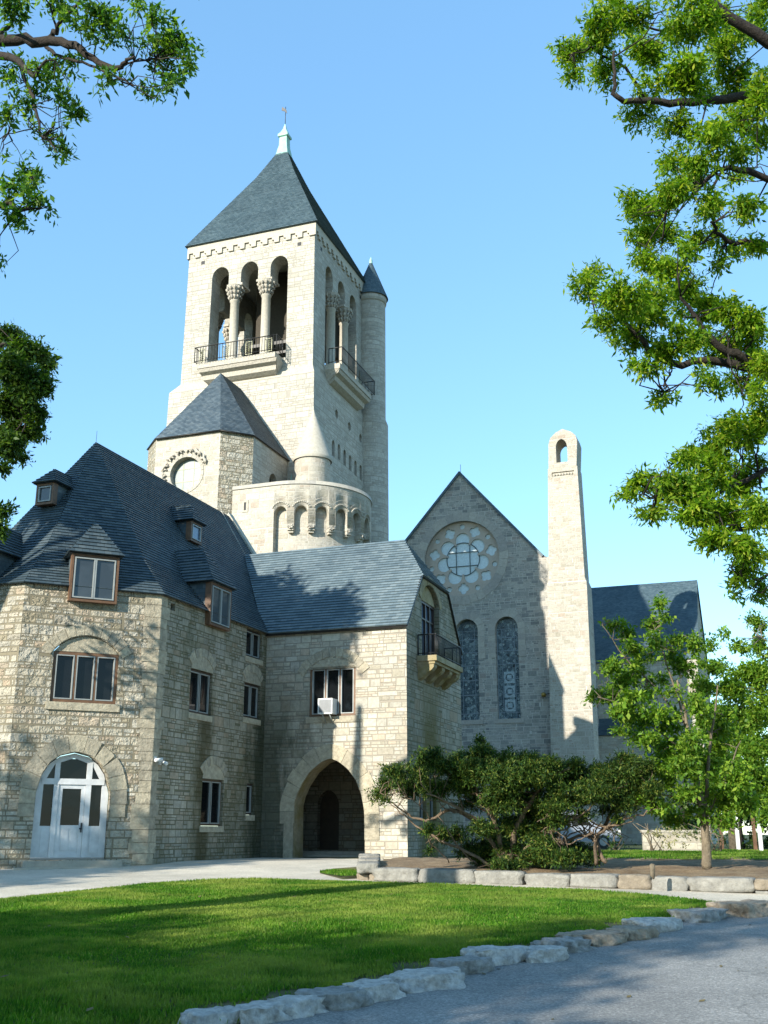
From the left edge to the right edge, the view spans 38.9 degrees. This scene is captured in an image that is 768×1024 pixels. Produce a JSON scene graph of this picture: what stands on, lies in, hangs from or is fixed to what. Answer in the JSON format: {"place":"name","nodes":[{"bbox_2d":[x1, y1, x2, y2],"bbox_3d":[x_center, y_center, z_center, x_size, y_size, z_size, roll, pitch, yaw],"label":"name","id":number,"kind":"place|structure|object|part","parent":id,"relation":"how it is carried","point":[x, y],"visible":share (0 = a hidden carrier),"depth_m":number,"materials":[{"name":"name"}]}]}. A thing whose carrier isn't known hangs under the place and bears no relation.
{"place":"outdoors","nodes":[
{"label":"outdoors","id":0,"kind":"place"},
{"bbox_2d":[322,867,356,878],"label":"grass verge","id":1,"kind":"object","parent":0,"point":[345,877],"depth_m":24.46,"materials":[{"name":"plant"}]},
{"bbox_2d":[0,849,767,1023],"bbox_3d":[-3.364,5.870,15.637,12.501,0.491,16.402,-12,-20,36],"label":"lawn","id":2,"kind":"structure","parent":0,"point":[399,967],"depth_m":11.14,"materials":[{"name":"plant"}]},
{"bbox_2d":[177,1006,239,1023],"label":"boulder","id":3,"kind":"object","parent":2,"relation":"on","point":[214,1015],"visible":0.99,"depth_m":8.43,"materials":[{"name":"grey stone"}]},
{"bbox_2d":[224,1000,292,1023],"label":"boulder","id":4,"kind":"object","parent":2,"relation":"on","point":[261,1012],"visible":0.83,"depth_m":8.66,"materials":[{"name":"grey stone"}]},
{"bbox_2d":[267,995,328,1018],"bbox_3d":[-0.729,4.233,9.030,0.386,0.400,0.584,-14,-22,40],"label":"boulder","id":5,"kind":"object","parent":2,"relation":"on","point":[299,1006],"visible":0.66,"depth_m":8.96,"materials":[{"name":"grey stone"}]},
{"bbox_2d":[295,985,374,1010],"bbox_3d":[-0.444,4.333,9.379,0.819,0.411,0.533,14,-21,-39],"label":"boulder","id":6,"kind":"object","parent":2,"relation":"on","point":[341,998],"visible":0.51,"depth_m":9.27,"materials":[{"name":"grey stone"}]},
{"bbox_2d":[342,977,406,1002],"bbox_3d":[-0.121,4.422,9.743,0.684,0.407,0.490,16,-23,-43],"label":"boulder","id":7,"kind":"object","parent":2,"relation":"on","point":[383,989],"visible":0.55,"depth_m":9.67,"materials":[{"name":"grey stone"}]},
{"bbox_2d":[379,966,465,993],"bbox_3d":[0.394,4.581,10.333,0.986,0.417,0.709,12,-20,-36],"label":"boulder","id":8,"kind":"object","parent":2,"relation":"on","point":[417,980],"visible":0.52,"depth_m":10.20,"materials":[{"name":"grey stone"}]},
{"bbox_2d":[429,955,494,974],"bbox_3d":[0.804,4.809,11.205,0.504,0.412,0.789,-16,-23,42],"label":"boulder","id":9,"kind":"object","parent":2,"relation":"on","point":[468,964],"visible":0.34,"depth_m":11.08,"materials":[{"name":"grey stone"}]},
{"bbox_2d":[460,945,528,965],"bbox_3d":[1.156,4.980,11.865,0.829,0.465,0.603,15,-22,-42],"label":"boulder","id":10,"kind":"object","parent":2,"relation":"on","point":[507,955],"visible":0.41,"depth_m":11.74,"materials":[{"name":"grey stone"}]},
{"bbox_2d":[524,945,569,962],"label":"boulder","id":11,"kind":"object","parent":2,"relation":"on","point":[544,953],"visible":0.41,"depth_m":11.89,"materials":[{"name":"grey stone"}]},
{"bbox_2d":[530,936,596,952],"bbox_3d":[2.140,5.235,12.790,0.896,0.432,0.580,16,-23,-42],"label":"boulder","id":12,"kind":"object","parent":2,"relation":"on","point":[576,944],"visible":0.39,"depth_m":12.67,"materials":[{"name":"grey stone"}]},
{"bbox_2d":[554,929,628,946],"bbox_3d":[2.608,5.399,13.445,1.070,0.416,0.742,15,-22,-40],"label":"boulder","id":13,"kind":"object","parent":2,"relation":"on","point":[599,938],"visible":0.44,"depth_m":13.24,"materials":[{"name":"grey stone"}]},
{"bbox_2d":[606,925,659,940],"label":"boulder","id":14,"kind":"object","parent":2,"relation":"on","point":[635,932],"visible":0.35,"depth_m":13.73,"materials":[{"name":"grey stone"}]},
{"bbox_2d":[621,917,682,931],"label":"boulder","id":15,"kind":"object","parent":2,"relation":"on","point":[665,924],"visible":0.41,"depth_m":14.60,"materials":[{"name":"grey stone"}]},
{"bbox_2d":[667,907,728,922],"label":"boulder","id":16,"kind":"object","parent":2,"relation":"on","point":[700,915],"visible":0.52,"depth_m":15.70,"materials":[{"name":"grey stone"}]},
{"bbox_2d":[0,857,767,900],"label":"driveway","id":17,"kind":"structure","parent":0,"point":[21,883],"depth_m":24.88,"materials":[{"name":"grey concrete"}]},
{"bbox_2d":[356,853,767,893],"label":"retaining wall","id":18,"kind":"structure","parent":17,"relation":"on","point":[368,867],"depth_m":21.82,"materials":[{"name":"stone"}]},
{"bbox_2d":[0,0,767,834],"label":"sky","id":19,"kind":"structure","parent":0,"point":[439,142],"materials":[{"name":"blue"}]},
{"bbox_2d":[269,916,767,1023],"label":"road","id":20,"kind":"structure","parent":0,"point":[674,977],"depth_m":10.12,"materials":[{"name":"grey asphalt"}]},
{"bbox_2d":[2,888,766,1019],"bbox_3d":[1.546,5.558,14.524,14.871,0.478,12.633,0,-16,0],"label":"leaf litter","id":21,"kind":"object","parent":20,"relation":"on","point":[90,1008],"visible":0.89,"depth_m":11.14,"materials":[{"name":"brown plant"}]},
{"bbox_2d":[303,835,767,873],"bbox_3d":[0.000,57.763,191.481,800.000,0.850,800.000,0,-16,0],"label":"ground","id":22,"kind":"structure","parent":0,"point":[634,846],"depth_m":59.56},
{"bbox_2d":[0,321,62,543],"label":"oak tree","id":23,"kind":"object","parent":22,"relation":"on","point":[26,387],"visible":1,"depth_m":22.59,"materials":[{"name":"green plant"}]},
{"bbox_2d":[0,0,207,278],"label":"oak tree","id":24,"kind":"object","parent":22,"relation":"on","point":[170,42],"visible":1,"depth_m":16.04,"materials":[{"name":"green plant"}]},
{"bbox_2d":[0,435,268,869],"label":"stone house","id":25,"kind":"structure","parent":22,"relation":"on","point":[126,586],"depth_m":30.11,"materials":[{"name":"stone"}]},
{"bbox_2d":[30,753,107,857],"bbox_3d":[-8.156,7.633,28.358,1.880,2.620,0.160,8,-18,-24],"label":"doorway","id":26,"kind":"structure","parent":25,"relation":"in","point":[71,799],"depth_m":28.33,"materials":[{"name":"paint"}]},
{"bbox_2d":[50,651,117,703],"bbox_3d":[-8.043,4.457,29.202,1.710,1.330,0.118,8,-18,-24],"label":"window","id":27,"kind":"structure","parent":25,"relation":"in","point":[77,677],"depth_m":29.20,"materials":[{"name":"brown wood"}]},
{"bbox_2d":[153,756,162,761],"bbox_3d":[-6.133,6.689,29.399,0.233,0.160,0.244,-13,-21,37],"label":"security camera","id":28,"kind":"object","parent":25,"relation":"attached to","point":[156,759],"visible":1,"depth_m":29.32,"materials":[{"name":"white paint"}]},
{"bbox_2d":[158,760,167,764],"bbox_3d":[-6.003,6.814,29.591,0.324,0.171,0.147,-9,-19,28],"label":"security camera","id":29,"kind":"object","parent":25,"relation":"attached to","point":[163,762],"visible":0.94,"depth_m":29.56,"materials":[{"name":"white paint"}]},
{"bbox_2d":[189,669,209,715],"bbox_3d":[-5.496,5.343,32.184,0.068,1.260,1.285,-6,-17,19],"label":"window","id":30,"kind":"structure","parent":25,"relation":"in","point":[200,681],"depth_m":32.25,"materials":[{"name":"black glass"}]},
{"bbox_2d":[200,779,221,825],"bbox_3d":[-5.162,8.595,32.182,0.068,1.320,1.290,-6,-17,19],"label":"window","id":31,"kind":"structure","parent":25,"relation":"in","point":[211,789],"depth_m":32.24,"materials":[{"name":"black glass"}]},
{"bbox_2d":[246,784,251,814],"bbox_3d":[-4.325,9.092,34.430,0.068,0.940,0.500,-6,-17,19],"label":"window","id":32,"kind":"structure","parent":25,"relation":"in","point":[249,786],"depth_m":34.52,"materials":[{"name":"black glass"}]},
{"bbox_2d":[243,683,257,718],"bbox_3d":[-4.358,6.127,35.213,0.068,1.090,1.130,-6,-17,19],"label":"window","id":33,"kind":"structure","parent":25,"relation":"in","point":[250,710],"depth_m":35.28,"materials":[{"name":"black glass"}]},
{"bbox_2d":[246,629,259,658],"bbox_3d":[-4.351,4.358,35.755,0.068,0.890,1.110,-6,-17,19],"label":"window","id":34,"kind":"structure","parent":25,"relation":"in","point":[253,638],"depth_m":35.84,"materials":[{"name":"black glass"}]},
{"bbox_2d":[166,107,388,779],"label":"bell tower","id":35,"kind":"structure","parent":22,"relation":"on","point":[287,291],"depth_m":63.41,"materials":[{"name":"stone"}]},
{"bbox_2d":[146,373,291,514],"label":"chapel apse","id":36,"kind":"structure","parent":35,"relation":"attached to","point":[213,443],"depth_m":54.53,"materials":[{"name":"stone"}]},
{"bbox_2d":[161,446,206,492],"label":"round window","id":37,"kind":"structure","parent":36,"relation":"in","point":[188,474],"depth_m":54.25,"materials":[{"name":"beige glass"}]},
{"bbox_2d":[232,409,371,553],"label":"round bastion","id":38,"kind":"object","parent":35,"relation":"attached to","point":[310,505],"visible":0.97,"depth_m":52.44,"materials":[{"name":"stone"}]},
{"bbox_2d":[244,540,463,858],"bbox_3d":[-1.452,6.628,38.463,8.240,11.271,6.529,-6,-17,19],"label":"gatehouse","id":39,"kind":"object","parent":22,"relation":"on","point":[366,635],"visible":0.96,"depth_m":35.85,"materials":[{"name":"stone"}]},
{"bbox_2d":[318,698,337,723],"bbox_3d":[-1.817,6.420,35.069,0.500,0.774,0.475,-6,-17,19],"label":"air conditioner","id":40,"kind":"object","parent":39,"relation":"on","point":[327,706],"visible":1,"depth_m":34.92,"materials":[{"name":"white paint"}]},
{"bbox_2d":[320,790,338,849],"bbox_3d":[-1.836,10.698,37.822,0.910,2.100,0.050,-6,-17,19],"label":"inner door","id":41,"kind":"structure","parent":39,"relation":"in","point":[329,807],"depth_m":37.79,"materials":[{"name":"brown wood"}]},
{"bbox_2d":[310,668,355,716],"bbox_3d":[-1.647,5.845,35.422,1.600,1.590,0.108,-6,-17,19],"label":"window","id":42,"kind":"structure","parent":39,"relation":"in","point":[339,684],"depth_m":35.46,"materials":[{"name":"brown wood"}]},
{"bbox_2d":[419,795,422,818],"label":"window","id":43,"kind":"structure","parent":39,"relation":"in","point":[421,800],"depth_m":35.16,"materials":[{"name":"black glass"}]},
{"bbox_2d":[421,600,434,654],"bbox_3d":[1.396,4.110,37.580,0.100,2.000,1.980,-6,-17,19],"label":"balcony door","id":44,"kind":"structure","parent":39,"relation":"in","point":[427,610],"depth_m":37.98,"materials":[{"name":"black glass"}]},
{"bbox_2d":[430,776,432,817],"bbox_3d":[1.489,9.388,36.031,0.068,1.600,0.700,-6,-17,19],"label":"window","id":45,"kind":"structure","parent":39,"relation":"in","point":[431,802],"depth_m":36.13,"materials":[{"name":"black glass"}]},
{"bbox_2d":[405,464,598,844],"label":"gabled hall","id":46,"kind":"structure","parent":22,"relation":"on","point":[484,559],"depth_m":74.52,"materials":[{"name":"stone"}]},
{"bbox_2d":[426,522,498,595],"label":"rose window","id":47,"kind":"structure","parent":46,"relation":"in","point":[463,556],"depth_m":76.82,"materials":[{"name":"glass"}]},
{"bbox_2d":[458,620,479,719],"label":"stained window","id":48,"kind":"structure","parent":46,"relation":"in","point":[467,630],"depth_m":74.51,"materials":[{"name":"blue glass"}]},
{"bbox_2d":[497,618,520,718],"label":"stained window","id":49,"kind":"structure","parent":46,"relation":"in","point":[507,629],"depth_m":73.63,"materials":[{"name":"blue glass"}]},
{"bbox_2d":[380,857,767,878],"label":"mulch bed","id":50,"kind":"object","parent":22,"relation":"on","point":[753,868],"visible":0.59,"depth_m":24.43,"materials":[{"name":"brown soil"}]},
{"bbox_2d":[364,730,667,870],"bbox_3d":[2.854,6.324,23.839,6.667,3.169,2.927,0,-16,0],"label":"yew","id":51,"kind":"object","parent":50,"relation":"on","point":[502,779],"visible":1,"depth_m":23.46,"materials":[{"name":"green plant"}]},
{"bbox_2d":[650,863,654,878],"bbox_3d":[5.059,6.767,20.484,0.116,0.288,0.083,5,-17,-16],"label":"stone stub","id":52,"kind":"object","parent":50,"relation":"on","point":[652,870],"visible":1,"depth_m":20.46,"materials":[{"name":"beige stone"}]},
{"bbox_2d":[581,591,763,868],"bbox_3d":[6.471,4.872,24.448,3.853,6.014,2.577,0,-16,0],"label":"young tree","id":53,"kind":"object","parent":50,"relation":"on","point":[691,760],"visible":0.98,"depth_m":24.12,"materials":[{"name":"green plant"}]},
{"bbox_2d":[547,429,601,845],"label":"chimney","id":54,"kind":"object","parent":22,"relation":"on","point":[573,719],"depth_m":71.88,"materials":[{"name":"stone"}]},
{"bbox_2d":[547,812,620,848],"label":"parked car","id":55,"kind":"object","parent":22,"relation":"on","point":[602,844],"visible":0.3,"depth_m":55.38,"materials":[{"name":"silver metal"}]},
{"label":"side window","id":56,"kind":"part","parent":55,"relation":"part of","materials":[{"name":"black glass"}]},
{"bbox_2d":[591,580,719,843],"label":"nave wing","id":57,"kind":"structure","parent":22,"relation":"on","point":[630,603],"depth_m":85.28,"materials":[{"name":"grey stone"}]},
{"bbox_2d":[544,0,767,608],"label":"oak tree","id":58,"kind":"object","parent":22,"relation":"on","point":[737,349],"visible":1,"depth_m":21.10,"materials":[{"name":"green plant"}]},
{"bbox_2d":[640,830,701,850],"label":"garden wall","id":59,"kind":"structure","parent":22,"relation":"on","point":[694,844],"depth_m":41.05,"materials":[{"name":"stone"}]},
{"bbox_2d":[655,791,714,841],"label":"hedge","id":60,"kind":"object","parent":22,"relation":"on","point":[682,806],"visible":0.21,"depth_m":57.73,"materials":[{"name":"green plant"}]},
{"bbox_2d":[686,646,767,849],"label":"broadleaf tree","id":61,"kind":"object","parent":22,"relation":"on","point":[732,840],"visible":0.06,"depth_m":48.99,"materials":[{"name":"green plant"}]},
{"bbox_2d":[706,899,767,917],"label":"boulder","id":62,"kind":"object","parent":22,"relation":"on","point":[748,908],"visible":0.5,"depth_m":16.38,"materials":[{"name":"grey stone"}]},
{"bbox_2d":[711,783,767,848],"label":"hedge","id":63,"kind":"object","parent":22,"relation":"on","point":[742,839],"visible":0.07,"depth_m":53.74,"materials":[{"name":"green plant"}]},
{"bbox_2d":[747,738,767,847],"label":"hedge","id":64,"kind":"object","parent":22,"relation":"on","point":[765,840],"visible":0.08,"depth_m":54.95,"materials":[{"name":"green plant"}]},
{"bbox_2d":[608,853,767,859],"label":"back lawn","id":65,"kind":"structure","parent":0,"point":[697,859],"depth_m":28.61,"materials":[{"name":"plant"}]},
{"bbox_2d":[599,824,636,849],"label":"shrub","id":66,"kind":"object","parent":65,"relation":"on","point":[612,844],"visible":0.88,"depth_m":41.98,"materials":[{"name":"green plant"}]},
{"bbox_2d":[632,823,700,850],"bbox_3d":[10.481,11.734,39.131,2.661,1.189,1.348,5,-17,-16],"label":"shrub","id":67,"kind":"object","parent":65,"relation":"on","point":[658,835],"visible":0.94,"depth_m":39.15,"materials":[{"name":"green plant"}]},
{"bbox_2d":[689,824,730,850],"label":"shrub","id":68,"kind":"object","parent":65,"relation":"on","point":[718,834],"visible":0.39,"depth_m":40.20,"materials":[{"name":"green plant"}]},
{"bbox_2d":[717,818,723,849],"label":"post","id":69,"kind":"object","parent":65,"relation":"on","point":[721,839],"visible":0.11,"depth_m":43.03,"materials":[{"name":"brown wood"}]},
{"bbox_2d":[686,608,767,831],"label":"broadleaf tree","id":70,"kind":"object","parent":65,"relation":"on","point":[754,717],"visible":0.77,"depth_m":35.10,"materials":[{"name":"green plant"}]},
{"bbox_2d":[735,811,739,848],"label":"post","id":71,"kind":"object","parent":65,"relation":"on","point":[737,839],"visible":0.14,"depth_m":43.05,"materials":[{"name":"white paint"}]},
{"bbox_2d":[750,814,757,849],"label":"post","id":72,"kind":"object","parent":65,"relation":"on","point":[754,836],"visible":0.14,"depth_m":43.09,"materials":[{"name":"brown wood"}]},
{"bbox_2d":[757,808,762,849],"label":"post","id":73,"kind":"object","parent":65,"relation":"on","point":[760,840],"visible":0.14,"depth_m":41.16,"materials":[{"name":"white paint"}]}
]}

